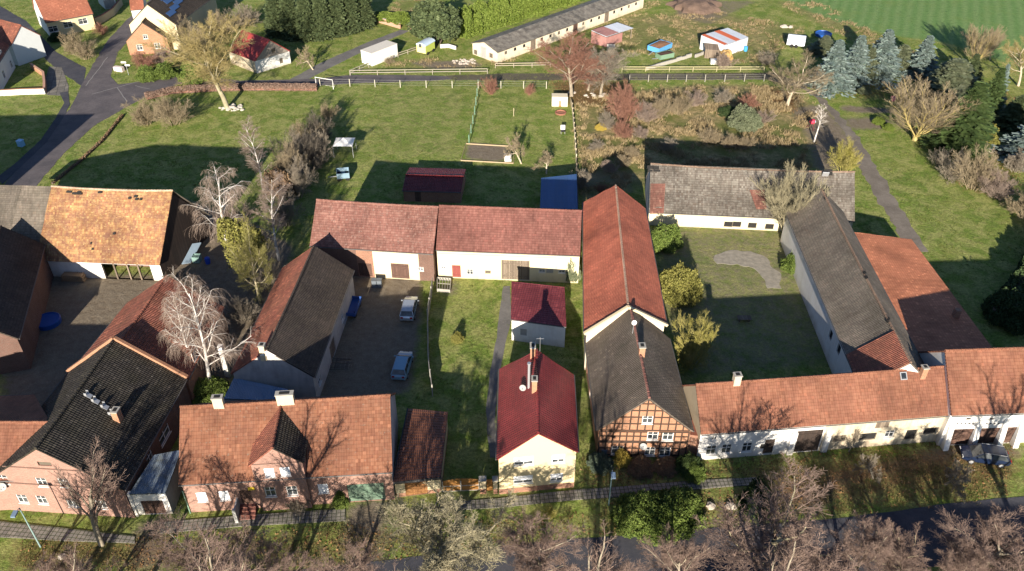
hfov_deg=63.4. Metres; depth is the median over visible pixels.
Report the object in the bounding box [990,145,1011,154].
stone heap
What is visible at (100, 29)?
bare shrub
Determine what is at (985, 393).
garage range
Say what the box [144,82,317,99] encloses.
beech hedge
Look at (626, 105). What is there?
bare shrub
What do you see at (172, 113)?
bare shrub
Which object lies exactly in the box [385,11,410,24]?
ball bush
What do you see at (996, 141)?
leafy bush
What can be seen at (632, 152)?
bare shrub
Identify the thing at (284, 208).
bare shrub
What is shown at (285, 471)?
window
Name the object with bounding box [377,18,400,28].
garden wall
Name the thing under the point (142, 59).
bare shrub
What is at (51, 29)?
window
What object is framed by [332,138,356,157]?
garden tent
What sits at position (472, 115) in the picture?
wire fence
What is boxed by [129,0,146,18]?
wash house
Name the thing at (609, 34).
open shed
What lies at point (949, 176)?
bare shrub
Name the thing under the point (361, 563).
street tree
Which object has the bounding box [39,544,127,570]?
street tree
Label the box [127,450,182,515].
lean to garage
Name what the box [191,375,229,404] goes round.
leafy bush
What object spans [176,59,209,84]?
leafy bush
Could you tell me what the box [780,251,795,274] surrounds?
leafy bush
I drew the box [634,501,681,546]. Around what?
leafy bush
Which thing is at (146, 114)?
bare shrub
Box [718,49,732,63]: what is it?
hay heap
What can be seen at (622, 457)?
leafy bush
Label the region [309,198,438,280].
old barn
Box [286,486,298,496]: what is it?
window
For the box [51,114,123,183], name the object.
hedge
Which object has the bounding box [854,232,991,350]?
lean to barn
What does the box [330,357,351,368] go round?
plank heap
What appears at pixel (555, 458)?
window
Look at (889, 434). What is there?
window
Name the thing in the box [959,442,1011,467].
estate car
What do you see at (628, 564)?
street tree
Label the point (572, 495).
pavement
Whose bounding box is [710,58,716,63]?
white tub
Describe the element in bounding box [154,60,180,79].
leafy bush
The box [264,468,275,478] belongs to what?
window
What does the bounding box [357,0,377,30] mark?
conifer tree
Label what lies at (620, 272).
red roofed barn
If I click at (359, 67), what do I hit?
rail fence
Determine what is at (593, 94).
stone heap
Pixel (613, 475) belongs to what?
street lamp
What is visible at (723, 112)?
leafy bush
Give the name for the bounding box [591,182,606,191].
bare shrub
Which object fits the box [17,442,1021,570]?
verge grass
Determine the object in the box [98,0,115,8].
car
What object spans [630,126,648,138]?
bare shrub
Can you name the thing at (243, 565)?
street tree
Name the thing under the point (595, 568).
street tree
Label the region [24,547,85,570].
street tree
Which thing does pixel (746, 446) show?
window
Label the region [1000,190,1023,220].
bare shrub
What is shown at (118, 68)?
white trough
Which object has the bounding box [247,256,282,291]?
bare shrub
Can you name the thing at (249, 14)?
bare shrub
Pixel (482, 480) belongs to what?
gate pillar
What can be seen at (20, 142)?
water butt
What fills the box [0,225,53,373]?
yard barn
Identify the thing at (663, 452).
window
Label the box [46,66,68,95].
forecourt paving
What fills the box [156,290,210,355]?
weeping birch
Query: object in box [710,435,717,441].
window
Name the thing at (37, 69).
garden wall
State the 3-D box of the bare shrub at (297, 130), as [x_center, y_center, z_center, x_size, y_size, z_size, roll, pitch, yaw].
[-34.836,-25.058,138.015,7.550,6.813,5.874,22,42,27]
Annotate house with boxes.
[0,19,46,65]
[0,40,15,88]
[0,336,191,517]
[0,394,47,509]
[32,0,94,34]
[125,17,172,54]
[128,0,218,48]
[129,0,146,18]
[178,390,397,522]
[495,342,579,493]
[584,309,693,457]
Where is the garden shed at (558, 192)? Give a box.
[540,174,577,209]
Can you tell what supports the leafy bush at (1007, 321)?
on the ground at (776, 336)
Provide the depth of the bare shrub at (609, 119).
145.56 m
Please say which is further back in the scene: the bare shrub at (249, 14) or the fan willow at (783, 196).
the bare shrub at (249, 14)
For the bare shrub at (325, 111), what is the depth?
146.93 m
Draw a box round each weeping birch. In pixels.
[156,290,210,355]
[158,265,262,380]
[178,161,252,243]
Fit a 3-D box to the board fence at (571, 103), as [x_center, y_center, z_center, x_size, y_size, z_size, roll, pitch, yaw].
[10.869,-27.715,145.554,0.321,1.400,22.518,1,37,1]
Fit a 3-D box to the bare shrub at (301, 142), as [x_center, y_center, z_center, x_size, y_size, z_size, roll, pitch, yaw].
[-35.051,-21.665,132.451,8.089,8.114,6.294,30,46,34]
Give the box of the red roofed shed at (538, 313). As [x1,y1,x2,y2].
[511,281,565,346]
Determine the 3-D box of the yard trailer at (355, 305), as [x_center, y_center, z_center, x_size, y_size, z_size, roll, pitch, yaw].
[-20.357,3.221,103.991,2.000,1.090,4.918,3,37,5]
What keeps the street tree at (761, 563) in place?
on the ground at (776, 336)
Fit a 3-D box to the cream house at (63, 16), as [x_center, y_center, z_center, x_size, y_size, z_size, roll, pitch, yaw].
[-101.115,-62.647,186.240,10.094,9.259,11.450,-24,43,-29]
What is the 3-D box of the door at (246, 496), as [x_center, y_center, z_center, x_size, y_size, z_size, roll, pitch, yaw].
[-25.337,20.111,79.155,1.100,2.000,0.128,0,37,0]
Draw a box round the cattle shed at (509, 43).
[471,0,643,62]
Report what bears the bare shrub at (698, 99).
on the ground at (776, 336)
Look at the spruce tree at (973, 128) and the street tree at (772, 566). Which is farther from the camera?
the spruce tree at (973, 128)
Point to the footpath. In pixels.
(8, 173)
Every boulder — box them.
[706,501,715,509]
[725,502,735,509]
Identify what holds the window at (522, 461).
in the yellow house at (537, 441)
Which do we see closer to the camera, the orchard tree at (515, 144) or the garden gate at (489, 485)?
the garden gate at (489, 485)
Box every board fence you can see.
[427,277,432,395]
[570,99,576,159]
[576,160,578,206]
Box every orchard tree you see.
[295,46,314,69]
[503,132,524,163]
[532,149,552,173]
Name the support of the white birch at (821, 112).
on the ground at (776, 336)
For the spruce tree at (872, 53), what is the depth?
161.06 m
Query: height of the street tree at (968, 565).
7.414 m
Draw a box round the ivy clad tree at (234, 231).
[216,216,266,281]
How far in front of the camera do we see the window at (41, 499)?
78.92 m
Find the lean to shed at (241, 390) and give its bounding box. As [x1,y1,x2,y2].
[224,378,287,401]
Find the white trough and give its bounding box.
[113,65,124,71]
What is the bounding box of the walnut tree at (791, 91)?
[767,48,835,107]
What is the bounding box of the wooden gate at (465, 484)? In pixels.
[442,478,478,491]
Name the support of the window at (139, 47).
in the orange brick house at (145, 30)
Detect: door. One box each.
[239,490,253,502]
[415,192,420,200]
[452,265,460,276]
[481,46,485,58]
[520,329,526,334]
[531,39,535,49]
[573,23,577,33]
[604,12,608,21]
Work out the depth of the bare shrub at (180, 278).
106.50 m
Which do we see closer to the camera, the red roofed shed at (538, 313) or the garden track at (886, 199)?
the red roofed shed at (538, 313)
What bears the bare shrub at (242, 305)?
on the ground at (776, 336)
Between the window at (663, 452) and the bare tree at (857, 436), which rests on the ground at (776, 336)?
the bare tree at (857, 436)
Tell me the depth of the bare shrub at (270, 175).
124.06 m
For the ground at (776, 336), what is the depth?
127.56 m
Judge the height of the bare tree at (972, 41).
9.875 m
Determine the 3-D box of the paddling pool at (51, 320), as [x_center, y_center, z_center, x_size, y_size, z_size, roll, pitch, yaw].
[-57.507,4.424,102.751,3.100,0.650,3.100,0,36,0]
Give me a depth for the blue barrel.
112.86 m
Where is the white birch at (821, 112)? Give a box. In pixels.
[812,104,828,141]
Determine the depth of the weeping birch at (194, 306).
87.03 m
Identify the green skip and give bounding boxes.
[652,50,673,59]
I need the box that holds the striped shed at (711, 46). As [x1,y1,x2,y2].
[700,28,747,58]
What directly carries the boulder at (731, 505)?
on the ground at (776, 336)
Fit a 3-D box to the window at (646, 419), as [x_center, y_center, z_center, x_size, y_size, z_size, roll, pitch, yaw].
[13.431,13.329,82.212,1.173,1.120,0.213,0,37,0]
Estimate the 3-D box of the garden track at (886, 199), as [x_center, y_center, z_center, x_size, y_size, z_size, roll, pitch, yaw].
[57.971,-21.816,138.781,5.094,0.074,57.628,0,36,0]
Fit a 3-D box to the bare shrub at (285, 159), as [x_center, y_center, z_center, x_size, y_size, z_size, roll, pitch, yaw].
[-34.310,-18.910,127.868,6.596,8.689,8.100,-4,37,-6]
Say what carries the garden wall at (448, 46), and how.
on the ground at (776, 336)
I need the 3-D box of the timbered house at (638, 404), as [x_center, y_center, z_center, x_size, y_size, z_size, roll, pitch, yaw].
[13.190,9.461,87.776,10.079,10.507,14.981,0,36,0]
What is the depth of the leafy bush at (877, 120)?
147.76 m
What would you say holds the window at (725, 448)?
in the farm range at (737, 416)
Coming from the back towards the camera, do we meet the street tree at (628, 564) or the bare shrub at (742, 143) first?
the bare shrub at (742, 143)
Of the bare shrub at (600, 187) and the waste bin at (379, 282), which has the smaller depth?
the waste bin at (379, 282)
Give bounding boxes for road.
[0,6,85,84]
[5,0,450,185]
[298,496,1023,570]
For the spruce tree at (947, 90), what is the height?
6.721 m
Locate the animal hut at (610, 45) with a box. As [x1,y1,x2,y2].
[607,44,614,50]
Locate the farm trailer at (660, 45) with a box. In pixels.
[647,40,671,54]
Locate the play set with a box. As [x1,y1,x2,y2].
[806,119,815,130]
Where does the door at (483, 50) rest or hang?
in the cattle shed at (509, 43)
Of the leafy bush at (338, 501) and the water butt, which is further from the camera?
the water butt
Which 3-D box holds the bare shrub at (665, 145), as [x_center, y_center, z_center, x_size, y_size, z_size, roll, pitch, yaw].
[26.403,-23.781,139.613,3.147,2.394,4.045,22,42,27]
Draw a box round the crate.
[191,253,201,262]
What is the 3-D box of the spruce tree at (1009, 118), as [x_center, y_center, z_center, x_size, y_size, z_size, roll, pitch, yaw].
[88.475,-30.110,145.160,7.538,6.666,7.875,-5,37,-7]
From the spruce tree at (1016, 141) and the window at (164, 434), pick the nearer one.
the window at (164, 434)
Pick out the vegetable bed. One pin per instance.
(487, 161)
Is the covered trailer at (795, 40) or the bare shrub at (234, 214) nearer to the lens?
the bare shrub at (234, 214)
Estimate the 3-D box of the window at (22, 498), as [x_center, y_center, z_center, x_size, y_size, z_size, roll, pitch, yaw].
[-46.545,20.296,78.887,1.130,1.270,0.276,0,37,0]
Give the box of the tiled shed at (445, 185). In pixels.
[402,167,465,202]
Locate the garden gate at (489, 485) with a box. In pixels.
[487,479,492,490]
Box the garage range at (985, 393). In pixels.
[918,347,1023,450]
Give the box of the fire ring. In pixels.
[555,110,565,115]
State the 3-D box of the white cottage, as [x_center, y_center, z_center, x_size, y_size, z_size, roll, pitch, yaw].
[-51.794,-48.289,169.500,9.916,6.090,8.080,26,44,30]
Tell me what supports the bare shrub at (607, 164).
on the ground at (776, 336)
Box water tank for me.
[504,153,511,161]
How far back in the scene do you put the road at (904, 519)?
77.08 m
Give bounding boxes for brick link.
[686,411,697,454]
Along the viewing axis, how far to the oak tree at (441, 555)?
69.68 m
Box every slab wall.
[646,53,691,69]
[695,51,704,57]
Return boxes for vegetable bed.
[461,143,513,163]
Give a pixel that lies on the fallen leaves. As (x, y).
(624, 469)
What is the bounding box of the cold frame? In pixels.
[437,277,450,292]
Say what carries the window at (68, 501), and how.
in the gable brick house at (122, 400)
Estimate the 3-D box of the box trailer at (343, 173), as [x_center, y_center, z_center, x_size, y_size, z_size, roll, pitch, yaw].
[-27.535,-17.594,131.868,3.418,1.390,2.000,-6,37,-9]
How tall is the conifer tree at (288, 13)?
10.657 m
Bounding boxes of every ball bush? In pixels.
[375,11,388,21]
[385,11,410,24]
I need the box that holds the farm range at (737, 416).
[682,364,947,459]
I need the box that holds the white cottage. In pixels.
[229,30,290,72]
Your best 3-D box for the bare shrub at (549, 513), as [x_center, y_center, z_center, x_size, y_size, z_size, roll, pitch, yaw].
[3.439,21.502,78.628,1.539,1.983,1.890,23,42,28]
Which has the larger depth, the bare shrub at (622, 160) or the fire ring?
the fire ring
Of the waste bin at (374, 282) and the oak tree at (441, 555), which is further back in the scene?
the waste bin at (374, 282)
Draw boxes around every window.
[16,495,29,503]
[35,478,49,487]
[36,496,48,504]
[48,25,58,32]
[63,21,72,28]
[67,500,79,507]
[78,18,88,24]
[136,45,143,50]
[146,450,152,463]
[159,423,171,447]
[196,492,208,502]
[218,491,230,501]
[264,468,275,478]
[264,487,277,497]
[279,467,291,476]
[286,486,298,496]
[317,484,329,493]
[467,269,473,275]
[513,456,533,466]
[513,475,532,485]
[550,473,562,482]
[551,454,564,464]
[611,446,622,454]
[641,416,652,424]
[644,447,654,456]
[646,432,658,440]
[659,447,670,455]
[661,433,673,441]
[705,446,716,455]
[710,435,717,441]
[720,444,731,454]
[740,442,752,452]
[883,430,894,438]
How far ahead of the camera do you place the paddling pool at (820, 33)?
184.12 m
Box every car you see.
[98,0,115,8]
[391,351,413,379]
[399,296,418,320]
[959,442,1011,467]
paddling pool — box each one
[39,312,61,330]
[815,30,831,37]
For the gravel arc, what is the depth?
113.48 m
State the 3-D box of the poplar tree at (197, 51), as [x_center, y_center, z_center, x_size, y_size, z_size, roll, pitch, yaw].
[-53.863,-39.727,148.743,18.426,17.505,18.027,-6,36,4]
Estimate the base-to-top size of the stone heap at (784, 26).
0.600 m
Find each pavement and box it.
[0,521,134,543]
[159,509,345,533]
[440,477,757,509]
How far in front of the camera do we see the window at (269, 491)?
78.59 m
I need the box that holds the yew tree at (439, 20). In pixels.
[406,0,462,44]
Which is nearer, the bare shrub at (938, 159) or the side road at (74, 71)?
the bare shrub at (938, 159)
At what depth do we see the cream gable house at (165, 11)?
176.51 m
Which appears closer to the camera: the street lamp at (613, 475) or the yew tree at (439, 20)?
the street lamp at (613, 475)
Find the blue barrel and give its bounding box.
[204,256,210,264]
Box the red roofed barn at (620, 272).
[582,184,667,369]
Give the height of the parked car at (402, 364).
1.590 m
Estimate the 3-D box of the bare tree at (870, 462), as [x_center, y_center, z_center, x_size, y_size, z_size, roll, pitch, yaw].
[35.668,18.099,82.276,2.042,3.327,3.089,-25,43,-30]
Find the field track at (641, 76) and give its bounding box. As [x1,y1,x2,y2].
[447,73,809,88]
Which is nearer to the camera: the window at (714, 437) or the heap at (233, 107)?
the window at (714, 437)
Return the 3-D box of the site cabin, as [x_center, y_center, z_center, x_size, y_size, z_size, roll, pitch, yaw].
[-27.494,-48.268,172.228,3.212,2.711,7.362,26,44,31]
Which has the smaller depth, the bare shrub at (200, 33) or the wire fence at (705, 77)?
the wire fence at (705, 77)
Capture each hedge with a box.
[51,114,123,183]
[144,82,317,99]
[455,0,579,39]
[982,254,1023,318]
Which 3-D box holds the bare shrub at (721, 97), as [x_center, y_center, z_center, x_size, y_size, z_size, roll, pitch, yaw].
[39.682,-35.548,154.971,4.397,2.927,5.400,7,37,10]
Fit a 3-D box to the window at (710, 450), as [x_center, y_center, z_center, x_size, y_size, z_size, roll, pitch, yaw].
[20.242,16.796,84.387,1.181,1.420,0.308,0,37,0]
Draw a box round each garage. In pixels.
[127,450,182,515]
[393,408,447,496]
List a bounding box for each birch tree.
[234,115,272,190]
[242,170,292,260]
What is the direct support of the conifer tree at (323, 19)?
on the ground at (776, 336)
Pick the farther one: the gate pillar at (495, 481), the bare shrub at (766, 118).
the bare shrub at (766, 118)
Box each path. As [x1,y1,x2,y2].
[290,30,407,79]
[486,286,510,457]
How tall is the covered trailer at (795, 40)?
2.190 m
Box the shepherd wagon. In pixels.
[416,37,434,54]
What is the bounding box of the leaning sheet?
[182,242,200,263]
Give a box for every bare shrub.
[57,27,84,56]
[71,39,95,59]
[91,23,107,34]
[120,95,158,126]
[130,50,157,68]
[151,43,174,63]
[151,94,193,130]
[160,267,197,291]
[170,13,198,42]
[180,24,210,54]
[206,8,247,34]
[212,200,255,226]
[223,1,262,25]
[224,296,261,325]
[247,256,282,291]
[262,166,298,199]
[266,124,311,165]
[267,189,308,227]
[268,138,310,181]
[279,127,327,177]
[282,498,311,516]
[283,154,318,198]
[286,119,323,147]
[294,128,335,163]
[306,110,334,140]
[320,100,340,122]
[382,55,395,63]
[478,76,498,94]
[524,83,535,94]
[542,504,557,519]
[569,168,591,188]
[588,139,604,150]
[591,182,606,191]
[597,110,615,129]
[601,160,620,172]
[603,79,641,122]
[611,119,633,138]
[613,155,631,167]
[623,146,639,157]
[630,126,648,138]
[633,99,659,121]
[649,92,673,116]
[656,137,678,150]
[668,93,693,115]
[686,88,707,106]
[696,127,721,145]
[712,86,735,103]
[713,51,739,69]
[718,131,739,147]
[735,136,756,149]
[737,93,761,107]
[755,109,776,124]
[757,50,778,65]
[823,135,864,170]
[929,146,948,166]
[936,147,968,184]
[950,141,1003,190]
[977,165,1019,201]
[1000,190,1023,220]
[1003,146,1023,172]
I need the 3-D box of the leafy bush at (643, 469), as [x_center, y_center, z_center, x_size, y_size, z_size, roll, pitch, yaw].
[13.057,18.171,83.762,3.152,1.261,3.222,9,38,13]
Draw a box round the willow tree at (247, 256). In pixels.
[225,212,275,303]
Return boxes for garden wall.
[0,88,45,95]
[29,63,46,92]
[94,0,122,24]
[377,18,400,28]
[440,44,455,49]
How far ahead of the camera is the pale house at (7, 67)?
164.20 m
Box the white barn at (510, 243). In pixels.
[436,204,581,282]
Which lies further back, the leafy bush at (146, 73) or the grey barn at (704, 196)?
the leafy bush at (146, 73)
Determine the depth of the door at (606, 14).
190.93 m
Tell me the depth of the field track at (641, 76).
165.65 m
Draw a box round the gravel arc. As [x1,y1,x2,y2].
[713,250,780,287]
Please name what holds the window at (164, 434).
in the gable brick house at (122, 400)
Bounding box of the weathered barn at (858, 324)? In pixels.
[780,188,923,373]
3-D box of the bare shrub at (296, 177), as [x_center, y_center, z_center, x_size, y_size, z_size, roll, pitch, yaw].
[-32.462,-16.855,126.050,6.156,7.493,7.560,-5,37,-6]
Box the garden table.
[737,315,751,321]
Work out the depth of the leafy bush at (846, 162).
131.85 m
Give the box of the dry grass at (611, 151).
[385,0,916,195]
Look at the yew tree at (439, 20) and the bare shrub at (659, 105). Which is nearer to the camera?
the bare shrub at (659, 105)
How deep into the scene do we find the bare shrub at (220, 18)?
182.29 m
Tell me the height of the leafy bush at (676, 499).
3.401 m
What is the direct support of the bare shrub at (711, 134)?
on the ground at (776, 336)
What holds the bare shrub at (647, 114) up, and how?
on the ground at (776, 336)
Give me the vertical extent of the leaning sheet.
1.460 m
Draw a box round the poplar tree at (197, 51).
[139,10,255,108]
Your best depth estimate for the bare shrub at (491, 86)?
157.67 m
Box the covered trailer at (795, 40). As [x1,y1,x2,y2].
[787,34,805,47]
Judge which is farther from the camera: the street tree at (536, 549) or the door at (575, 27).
the door at (575, 27)
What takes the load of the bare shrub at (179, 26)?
on the ground at (776, 336)
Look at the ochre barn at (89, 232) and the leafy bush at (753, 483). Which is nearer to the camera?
the leafy bush at (753, 483)
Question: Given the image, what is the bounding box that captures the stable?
[230,245,354,397]
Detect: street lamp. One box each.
[10,508,40,547]
[608,470,615,504]
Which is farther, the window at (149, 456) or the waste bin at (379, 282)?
the waste bin at (379, 282)
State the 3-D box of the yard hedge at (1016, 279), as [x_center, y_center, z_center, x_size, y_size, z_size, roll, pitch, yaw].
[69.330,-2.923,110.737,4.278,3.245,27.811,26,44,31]
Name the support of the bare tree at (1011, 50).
on the ground at (776, 336)
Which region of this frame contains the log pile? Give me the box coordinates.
[60,272,86,281]
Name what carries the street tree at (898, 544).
on the ground at (776, 336)
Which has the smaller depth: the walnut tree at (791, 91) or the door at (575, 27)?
the walnut tree at (791, 91)
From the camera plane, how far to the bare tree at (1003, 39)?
169.98 m
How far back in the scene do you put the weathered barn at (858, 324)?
98.09 m
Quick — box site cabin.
[361,40,397,65]
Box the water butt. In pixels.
[16,139,24,146]
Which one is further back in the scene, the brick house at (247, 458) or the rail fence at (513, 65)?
the rail fence at (513, 65)
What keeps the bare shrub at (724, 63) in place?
on the ground at (776, 336)
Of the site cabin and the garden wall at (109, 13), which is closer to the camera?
the site cabin
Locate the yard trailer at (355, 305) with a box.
[344,296,361,323]
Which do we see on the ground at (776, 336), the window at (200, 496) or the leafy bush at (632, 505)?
the leafy bush at (632, 505)
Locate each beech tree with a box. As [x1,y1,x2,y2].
[524,30,606,96]
[562,48,618,90]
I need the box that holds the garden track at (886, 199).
[800,86,927,251]
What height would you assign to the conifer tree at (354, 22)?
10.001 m
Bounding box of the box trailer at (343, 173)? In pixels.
[328,167,349,180]
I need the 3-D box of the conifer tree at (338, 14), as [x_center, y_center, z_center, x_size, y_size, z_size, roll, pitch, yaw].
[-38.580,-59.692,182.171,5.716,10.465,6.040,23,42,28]
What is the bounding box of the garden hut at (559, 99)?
[551,93,567,106]
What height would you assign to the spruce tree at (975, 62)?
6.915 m
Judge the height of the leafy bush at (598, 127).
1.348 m
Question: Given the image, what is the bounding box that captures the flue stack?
[217,344,230,376]
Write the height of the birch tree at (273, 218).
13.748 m
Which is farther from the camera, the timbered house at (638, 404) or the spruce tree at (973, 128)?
the spruce tree at (973, 128)
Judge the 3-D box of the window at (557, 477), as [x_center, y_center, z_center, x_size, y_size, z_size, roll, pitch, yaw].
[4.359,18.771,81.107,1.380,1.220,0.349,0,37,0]
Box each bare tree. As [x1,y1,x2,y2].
[571,45,638,94]
[843,430,862,451]
[853,453,882,483]
[943,457,975,502]
[961,23,1007,59]
[974,28,1008,59]
[997,35,1023,85]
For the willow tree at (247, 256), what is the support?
on the ground at (776, 336)
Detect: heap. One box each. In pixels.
[219,103,244,110]
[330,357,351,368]
[452,58,475,64]
[584,93,607,97]
[665,0,721,14]
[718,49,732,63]
[780,24,792,27]
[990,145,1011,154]
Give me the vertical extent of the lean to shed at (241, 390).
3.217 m
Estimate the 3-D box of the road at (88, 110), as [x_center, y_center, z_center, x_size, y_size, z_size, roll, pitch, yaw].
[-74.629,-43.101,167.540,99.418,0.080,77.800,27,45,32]
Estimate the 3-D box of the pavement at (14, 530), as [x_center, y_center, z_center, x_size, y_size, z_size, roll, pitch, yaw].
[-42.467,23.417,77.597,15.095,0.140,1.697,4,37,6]
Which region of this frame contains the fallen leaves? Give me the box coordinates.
[20,79,1022,570]
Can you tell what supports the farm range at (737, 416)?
on the ground at (776, 336)
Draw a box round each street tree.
[12,540,97,570]
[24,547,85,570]
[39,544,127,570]
[53,437,126,546]
[138,504,272,570]
[184,523,262,570]
[235,531,315,570]
[297,537,386,570]
[494,504,590,570]
[543,519,634,570]
[587,543,644,570]
[635,521,724,570]
[691,452,861,570]
[734,524,823,570]
[829,509,929,570]
[860,512,933,570]
[930,500,1023,570]
[934,534,991,570]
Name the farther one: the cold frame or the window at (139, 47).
the window at (139, 47)
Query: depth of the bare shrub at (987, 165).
127.48 m
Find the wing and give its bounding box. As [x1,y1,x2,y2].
[82,275,228,401]
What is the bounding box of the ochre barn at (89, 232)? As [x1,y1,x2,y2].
[0,185,211,280]
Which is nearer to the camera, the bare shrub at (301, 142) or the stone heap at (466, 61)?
the bare shrub at (301, 142)
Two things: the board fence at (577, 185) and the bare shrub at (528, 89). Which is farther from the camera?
the bare shrub at (528, 89)
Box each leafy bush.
[47,32,65,41]
[133,64,157,82]
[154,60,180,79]
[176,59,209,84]
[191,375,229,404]
[332,490,348,509]
[451,331,464,343]
[565,258,581,282]
[586,450,613,475]
[594,122,606,130]
[608,488,665,543]
[613,447,631,467]
[626,454,655,479]
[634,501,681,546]
[650,222,684,254]
[653,455,677,478]
[654,484,707,540]
[659,260,703,308]
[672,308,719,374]
[675,452,702,476]
[680,461,706,484]
[716,105,735,116]
[726,103,763,131]
[736,476,776,521]
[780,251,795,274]
[856,86,871,95]
[871,116,885,124]
[881,123,895,130]
[980,287,1023,335]
[984,124,1000,145]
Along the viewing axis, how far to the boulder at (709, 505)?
80.12 m
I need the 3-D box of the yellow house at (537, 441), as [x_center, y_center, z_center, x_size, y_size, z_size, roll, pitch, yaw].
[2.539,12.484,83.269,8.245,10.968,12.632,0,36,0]
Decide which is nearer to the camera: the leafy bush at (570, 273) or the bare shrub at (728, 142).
the leafy bush at (570, 273)
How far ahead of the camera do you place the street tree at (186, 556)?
68.19 m
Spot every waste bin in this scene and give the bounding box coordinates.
[371,278,376,287]
[376,278,381,287]
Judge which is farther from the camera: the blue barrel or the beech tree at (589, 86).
the beech tree at (589, 86)
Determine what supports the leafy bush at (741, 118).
on the ground at (776, 336)
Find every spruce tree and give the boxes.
[803,39,855,99]
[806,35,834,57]
[844,35,876,88]
[857,47,882,86]
[866,29,906,89]
[894,44,911,74]
[900,35,938,80]
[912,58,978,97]
[918,89,955,127]
[919,80,998,166]
[970,53,983,80]
[987,124,1023,170]
[988,67,1006,121]
[992,95,1023,135]
[997,64,1010,110]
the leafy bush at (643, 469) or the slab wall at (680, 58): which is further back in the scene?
the slab wall at (680, 58)
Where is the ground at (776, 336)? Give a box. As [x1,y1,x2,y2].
[0,0,1023,570]
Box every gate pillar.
[479,476,486,493]
[492,476,497,493]
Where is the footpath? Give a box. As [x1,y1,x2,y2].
[0,91,69,183]
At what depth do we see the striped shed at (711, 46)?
175.16 m
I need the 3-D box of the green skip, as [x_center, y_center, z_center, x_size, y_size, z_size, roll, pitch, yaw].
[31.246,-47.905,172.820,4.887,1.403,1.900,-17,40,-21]
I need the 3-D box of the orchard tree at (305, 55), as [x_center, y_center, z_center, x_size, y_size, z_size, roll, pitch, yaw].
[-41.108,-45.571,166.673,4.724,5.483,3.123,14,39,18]
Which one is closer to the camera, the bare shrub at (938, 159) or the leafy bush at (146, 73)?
the bare shrub at (938, 159)
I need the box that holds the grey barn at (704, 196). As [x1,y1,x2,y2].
[645,163,854,230]
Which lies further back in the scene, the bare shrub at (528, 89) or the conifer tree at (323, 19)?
the conifer tree at (323, 19)
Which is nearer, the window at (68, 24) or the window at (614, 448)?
the window at (614, 448)
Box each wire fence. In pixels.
[319,79,546,88]
[468,84,477,137]
[629,74,764,81]
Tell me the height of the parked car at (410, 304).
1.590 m
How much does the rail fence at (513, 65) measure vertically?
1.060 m
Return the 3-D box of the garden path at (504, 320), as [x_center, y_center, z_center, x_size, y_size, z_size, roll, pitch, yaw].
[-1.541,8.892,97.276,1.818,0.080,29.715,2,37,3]
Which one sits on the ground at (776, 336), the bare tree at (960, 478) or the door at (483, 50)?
the bare tree at (960, 478)
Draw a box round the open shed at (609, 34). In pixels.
[591,22,632,46]
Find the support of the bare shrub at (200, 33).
on the ground at (776, 336)
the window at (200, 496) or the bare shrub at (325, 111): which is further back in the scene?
the bare shrub at (325, 111)
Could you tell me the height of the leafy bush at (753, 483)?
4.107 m
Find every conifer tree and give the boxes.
[263,0,283,38]
[278,0,299,41]
[294,0,317,42]
[310,0,334,41]
[327,0,350,37]
[343,0,364,34]
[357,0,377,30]
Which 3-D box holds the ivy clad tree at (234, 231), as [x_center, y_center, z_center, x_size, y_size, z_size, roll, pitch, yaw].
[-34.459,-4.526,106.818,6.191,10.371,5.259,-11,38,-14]
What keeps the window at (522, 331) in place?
in the red roofed shed at (538, 313)
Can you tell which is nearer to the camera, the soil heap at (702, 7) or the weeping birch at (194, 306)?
the weeping birch at (194, 306)
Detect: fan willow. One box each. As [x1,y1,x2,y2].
[747,158,832,230]
[881,72,982,140]
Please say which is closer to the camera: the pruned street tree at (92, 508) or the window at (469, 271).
the pruned street tree at (92, 508)
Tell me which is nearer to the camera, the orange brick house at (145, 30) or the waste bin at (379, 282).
the waste bin at (379, 282)
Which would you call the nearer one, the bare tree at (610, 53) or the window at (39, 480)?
the window at (39, 480)
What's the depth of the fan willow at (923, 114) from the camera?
139.06 m
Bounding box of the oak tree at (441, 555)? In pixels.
[373,480,517,570]
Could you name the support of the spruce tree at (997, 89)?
on the ground at (776, 336)
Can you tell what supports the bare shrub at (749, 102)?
on the ground at (776, 336)
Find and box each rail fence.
[349,68,487,74]
[350,63,368,74]
[495,62,550,67]
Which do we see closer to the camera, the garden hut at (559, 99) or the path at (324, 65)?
the garden hut at (559, 99)
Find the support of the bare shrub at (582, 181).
on the ground at (776, 336)
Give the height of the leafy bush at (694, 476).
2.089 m
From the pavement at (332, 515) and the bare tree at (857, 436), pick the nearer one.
the pavement at (332, 515)
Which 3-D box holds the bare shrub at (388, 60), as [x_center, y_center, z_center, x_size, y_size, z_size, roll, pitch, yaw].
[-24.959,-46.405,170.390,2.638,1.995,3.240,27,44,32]
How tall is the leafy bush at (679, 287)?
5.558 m
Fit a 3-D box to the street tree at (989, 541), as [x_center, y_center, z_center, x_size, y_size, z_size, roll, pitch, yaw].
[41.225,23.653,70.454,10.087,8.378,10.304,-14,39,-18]
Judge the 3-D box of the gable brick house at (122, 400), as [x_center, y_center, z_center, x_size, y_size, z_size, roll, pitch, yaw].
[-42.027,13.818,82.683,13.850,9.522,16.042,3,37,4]

